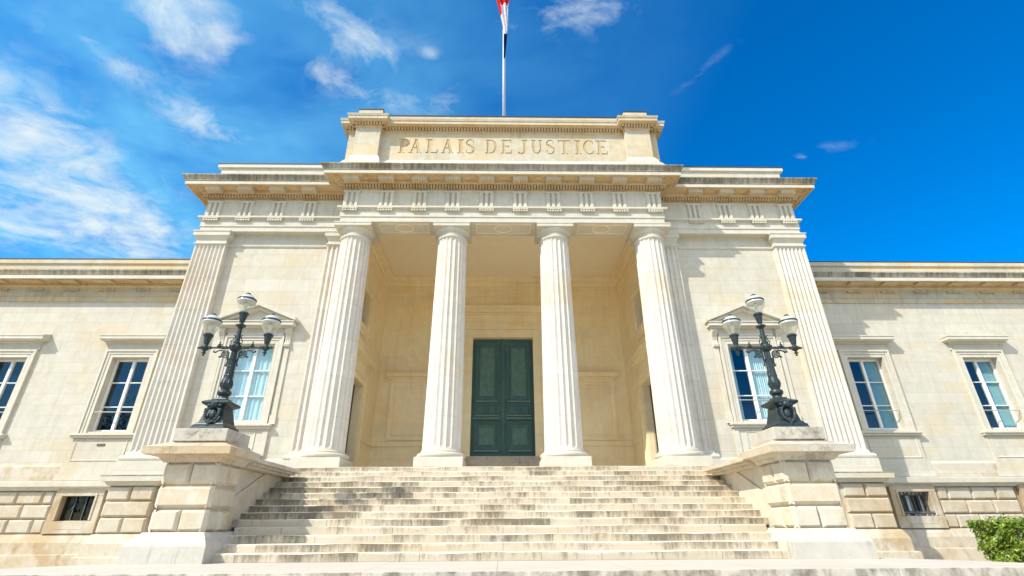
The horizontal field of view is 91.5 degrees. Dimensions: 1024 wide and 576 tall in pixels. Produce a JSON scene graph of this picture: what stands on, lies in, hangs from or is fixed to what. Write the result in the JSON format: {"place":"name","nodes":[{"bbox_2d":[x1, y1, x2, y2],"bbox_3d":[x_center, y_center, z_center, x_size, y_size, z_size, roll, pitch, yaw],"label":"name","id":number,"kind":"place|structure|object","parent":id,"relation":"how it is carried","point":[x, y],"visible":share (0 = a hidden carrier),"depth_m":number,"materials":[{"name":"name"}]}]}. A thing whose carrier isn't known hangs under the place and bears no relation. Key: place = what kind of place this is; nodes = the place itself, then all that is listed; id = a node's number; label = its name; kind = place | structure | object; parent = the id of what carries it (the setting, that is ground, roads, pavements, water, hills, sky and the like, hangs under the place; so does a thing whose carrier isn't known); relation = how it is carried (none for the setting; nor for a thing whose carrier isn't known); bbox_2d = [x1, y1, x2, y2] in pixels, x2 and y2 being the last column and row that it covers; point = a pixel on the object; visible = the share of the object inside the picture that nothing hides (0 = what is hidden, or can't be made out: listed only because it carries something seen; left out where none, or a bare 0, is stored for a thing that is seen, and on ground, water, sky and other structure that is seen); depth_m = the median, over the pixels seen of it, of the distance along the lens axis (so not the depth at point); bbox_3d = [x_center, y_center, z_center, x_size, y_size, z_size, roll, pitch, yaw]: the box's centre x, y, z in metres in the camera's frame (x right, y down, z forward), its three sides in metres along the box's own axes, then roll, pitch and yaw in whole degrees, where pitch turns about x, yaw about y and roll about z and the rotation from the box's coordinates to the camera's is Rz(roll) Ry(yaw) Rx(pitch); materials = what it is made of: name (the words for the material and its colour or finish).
{"place":"outdoors","nodes":[
{"label":"outdoors","id":0,"kind":"place"},
{"bbox_2d":[0,0,1023,261],"label":"sky","id":1,"kind":"structure","parent":0,"point":[907,116],"materials":[{"name":"blue"}]},
{"label":"ground","id":2,"kind":"structure","parent":0,"visible":0},
{"bbox_2d":[0,108,1023,568],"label":"courthouse","id":3,"kind":"structure","parent":2,"relation":"on","point":[486,290],"depth_m":19.28,"materials":[{"name":"stone"}]},
{"bbox_2d":[0,334,51,443],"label":"window","id":4,"kind":"structure","parent":3,"relation":"in","point":[28,346],"depth_m":19.28,"materials":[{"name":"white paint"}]},
{"bbox_2d":[40,488,106,533],"bbox_3d":[-14.728,7.509,16.864,1.680,1.435,0.220,0,-26,-1],"label":"basement window","id":5,"kind":"structure","parent":3,"relation":"in","point":[82,509],"depth_m":16.86,"materials":[{"name":"stone"}]},
{"bbox_2d":[52,334,165,480],"bbox_3d":[-14.752,4.285,18.583,2.540,5.427,0.660,0,-26,-1],"label":"window","id":6,"kind":"structure","parent":3,"relation":"in","point":[85,461],"depth_m":18.41,"materials":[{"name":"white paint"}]},
{"bbox_2d":[196,301,298,458],"bbox_3d":[-9.131,3.060,17.167,2.840,5.420,0.680,0,-26,-1],"label":"window","id":7,"kind":"structure","parent":3,"relation":"in","point":[258,433],"depth_m":17.44,"materials":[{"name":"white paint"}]},
{"bbox_2d":[228,349,273,420],"bbox_3d":[-9.136,3.318,17.425,1.440,2.900,0.073,0,-26,-1],"label":"curtain","id":8,"kind":"object","parent":3,"relation":"attached to","point":[254,404],"visible":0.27,"depth_m":17.41,"materials":[{"name":"white fabric"}]},
{"bbox_2d":[345,384,354,452],"bbox_3d":[-6.452,5.188,18.810,0.110,3.700,2.250,0,-26,-1],"label":"side door","id":9,"kind":"structure","parent":3,"relation":"in","point":[353,384],"depth_m":19.81,"materials":[{"name":"green paint"}]},
{"bbox_2d":[470,339,534,455],"bbox_3d":[-0.429,4.970,23.233,2.940,5.540,0.210,0,-26,-1],"label":"door","id":10,"kind":"structure","parent":3,"relation":"in","point":[502,398],"depth_m":23.16,"materials":[{"name":"green paint"}]},
{"bbox_2d":[502,32,504,115],"bbox_3d":[-0.437,-13.069,26.199,0.180,14.940,0.180,0,-26,-1],"label":"flagpole","id":11,"kind":"object","parent":3,"relation":"on","point":[503,95],"visible":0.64,"depth_m":24.70,"materials":[{"name":"white metal"}]},
{"bbox_2d":[497,0,508,57],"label":"flag","id":12,"kind":"object","parent":11,"relation":"attached to","point":[503,7],"visible":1,"depth_m":26.80,"materials":[{"name":"multicoloured fabric"}]},
{"bbox_2d":[649,384,658,451],"bbox_3d":[5.756,5.221,19.042,0.110,3.700,2.250,0,-26,-1],"label":"side door","id":13,"kind":"structure","parent":3,"relation":"in","point":[650,384],"depth_m":20.03,"materials":[{"name":"green paint"}]},
{"bbox_2d":[728,349,744,418],"bbox_3d":[7.900,3.378,17.779,0.260,2.900,0.073,0,-26,-1],"label":"curtain","id":14,"kind":"object","parent":3,"relation":"attached to","point":[737,389],"visible":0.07,"depth_m":17.75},
{"bbox_2d":[704,302,801,457],"bbox_3d":[8.506,3.107,17.501,2.840,5.420,0.680,0,-26,-1],"label":"window","id":15,"kind":"structure","parent":3,"relation":"in","point":[747,331],"depth_m":17.75,"materials":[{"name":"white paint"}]},
{"bbox_2d":[747,349,772,418],"bbox_3d":[8.890,3.381,17.798,0.660,2.900,0.073,0,-26,-1],"label":"curtain","id":16,"kind":"object","parent":3,"relation":"attached to","point":[760,379],"visible":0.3,"depth_m":17.84,"materials":[{"name":"white fabric"}]},
{"bbox_2d":[863,362,896,427],"bbox_3d":[14.489,4.166,19.620,0.530,3.000,0.073,0,-26,-1],"label":"curtain","id":17,"kind":"object","parent":3,"relation":"attached to","point":[880,397],"visible":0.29,"depth_m":19.59,"materials":[{"name":"fabric"}]},
{"bbox_2d":[832,335,937,476],"bbox_3d":[14.063,4.362,19.129,2.540,5.427,0.660,0,-26,-1],"label":"window","id":18,"kind":"structure","parent":3,"relation":"in","point":[900,452],"depth_m":18.96,"materials":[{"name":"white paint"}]},
{"bbox_2d":[887,484,948,527],"bbox_3d":[14.085,7.630,17.500,1.680,1.435,0.420,0,-26,-1],"label":"basement window","id":19,"kind":"structure","parent":3,"relation":"in","point":[906,500],"depth_m":17.40,"materials":[{"name":"stone"}]},
{"bbox_2d":[939,335,1023,475],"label":"window","id":20,"kind":"structure","parent":3,"relation":"in","point":[1006,447],"depth_m":19.41,"materials":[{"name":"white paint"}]},
{"bbox_2d":[977,362,1016,427],"bbox_3d":[19.148,4.179,19.708,0.530,3.000,0.073,0,-26,-1],"label":"curtain","id":21,"kind":"object","parent":3,"relation":"attached to","point":[996,393],"visible":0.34,"depth_m":19.68,"materials":[{"name":"fabric"}]},
{"bbox_2d":[1015,484,1023,506],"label":"basement window","id":22,"kind":"structure","parent":3,"relation":"in","point":[1020,487],"depth_m":17.63,"materials":[{"name":"stone"}]},
{"bbox_2d":[965,513,1023,562],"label":"hedge","id":23,"kind":"object","parent":2,"relation":"on","point":[1001,533],"visible":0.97,"depth_m":13.94,"materials":[{"name":"green plant"}]},
{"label":"landing step","id":24,"kind":"structure","parent":0,"visible":0},
{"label":"landing step","id":25,"kind":"structure","parent":24,"relation":"on","visible":0},
{"bbox_2d":[0,558,1023,575],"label":"landing","id":26,"kind":"object","parent":25,"relation":"on","point":[824,567],"visible":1,"depth_m":8.13,"materials":[{"name":"stone"}]},
{"bbox_2d":[116,428,300,564],"bbox_3d":[-6.897,5.319,12.438,1.860,2.741,5.200,0,-26,-1],"label":"stair pedestal","id":27,"kind":"object","parent":26,"relation":"on","point":[216,482],"visible":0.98,"depth_m":10.55,"materials":[{"name":"stone"}]},
{"bbox_2d":[190,293,281,431],"bbox_3d":[-6.812,1.711,12.171,1.942,3.523,0.766,0,-26,-1],"label":"street lamp","id":28,"kind":"object","parent":27,"relation":"on","point":[218,412],"visible":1,"depth_m":12.18,"materials":[{"name":"metal"}]},
{"bbox_2d":[211,466,788,562],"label":"stone staircase","id":29,"kind":"structure","parent":26,"relation":"on","point":[425,514],"depth_m":11.88,"materials":[{"name":"stone"}]},
{"bbox_2d":[702,427,878,559],"bbox_3d":[6.441,5.354,12.691,1.860,2.741,5.200,0,-26,-1],"label":"stair pedestal","id":30,"kind":"object","parent":26,"relation":"on","point":[782,479],"visible":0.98,"depth_m":10.80,"materials":[{"name":"stone"}]},
{"bbox_2d":[722,294,809,430],"bbox_3d":[6.386,1.746,12.421,1.942,3.523,0.766,0,-26,-1],"label":"street lamp","id":31,"kind":"object","parent":30,"relation":"on","point":[782,412],"visible":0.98,"depth_m":12.43,"materials":[{"name":"metal"}]}
]}

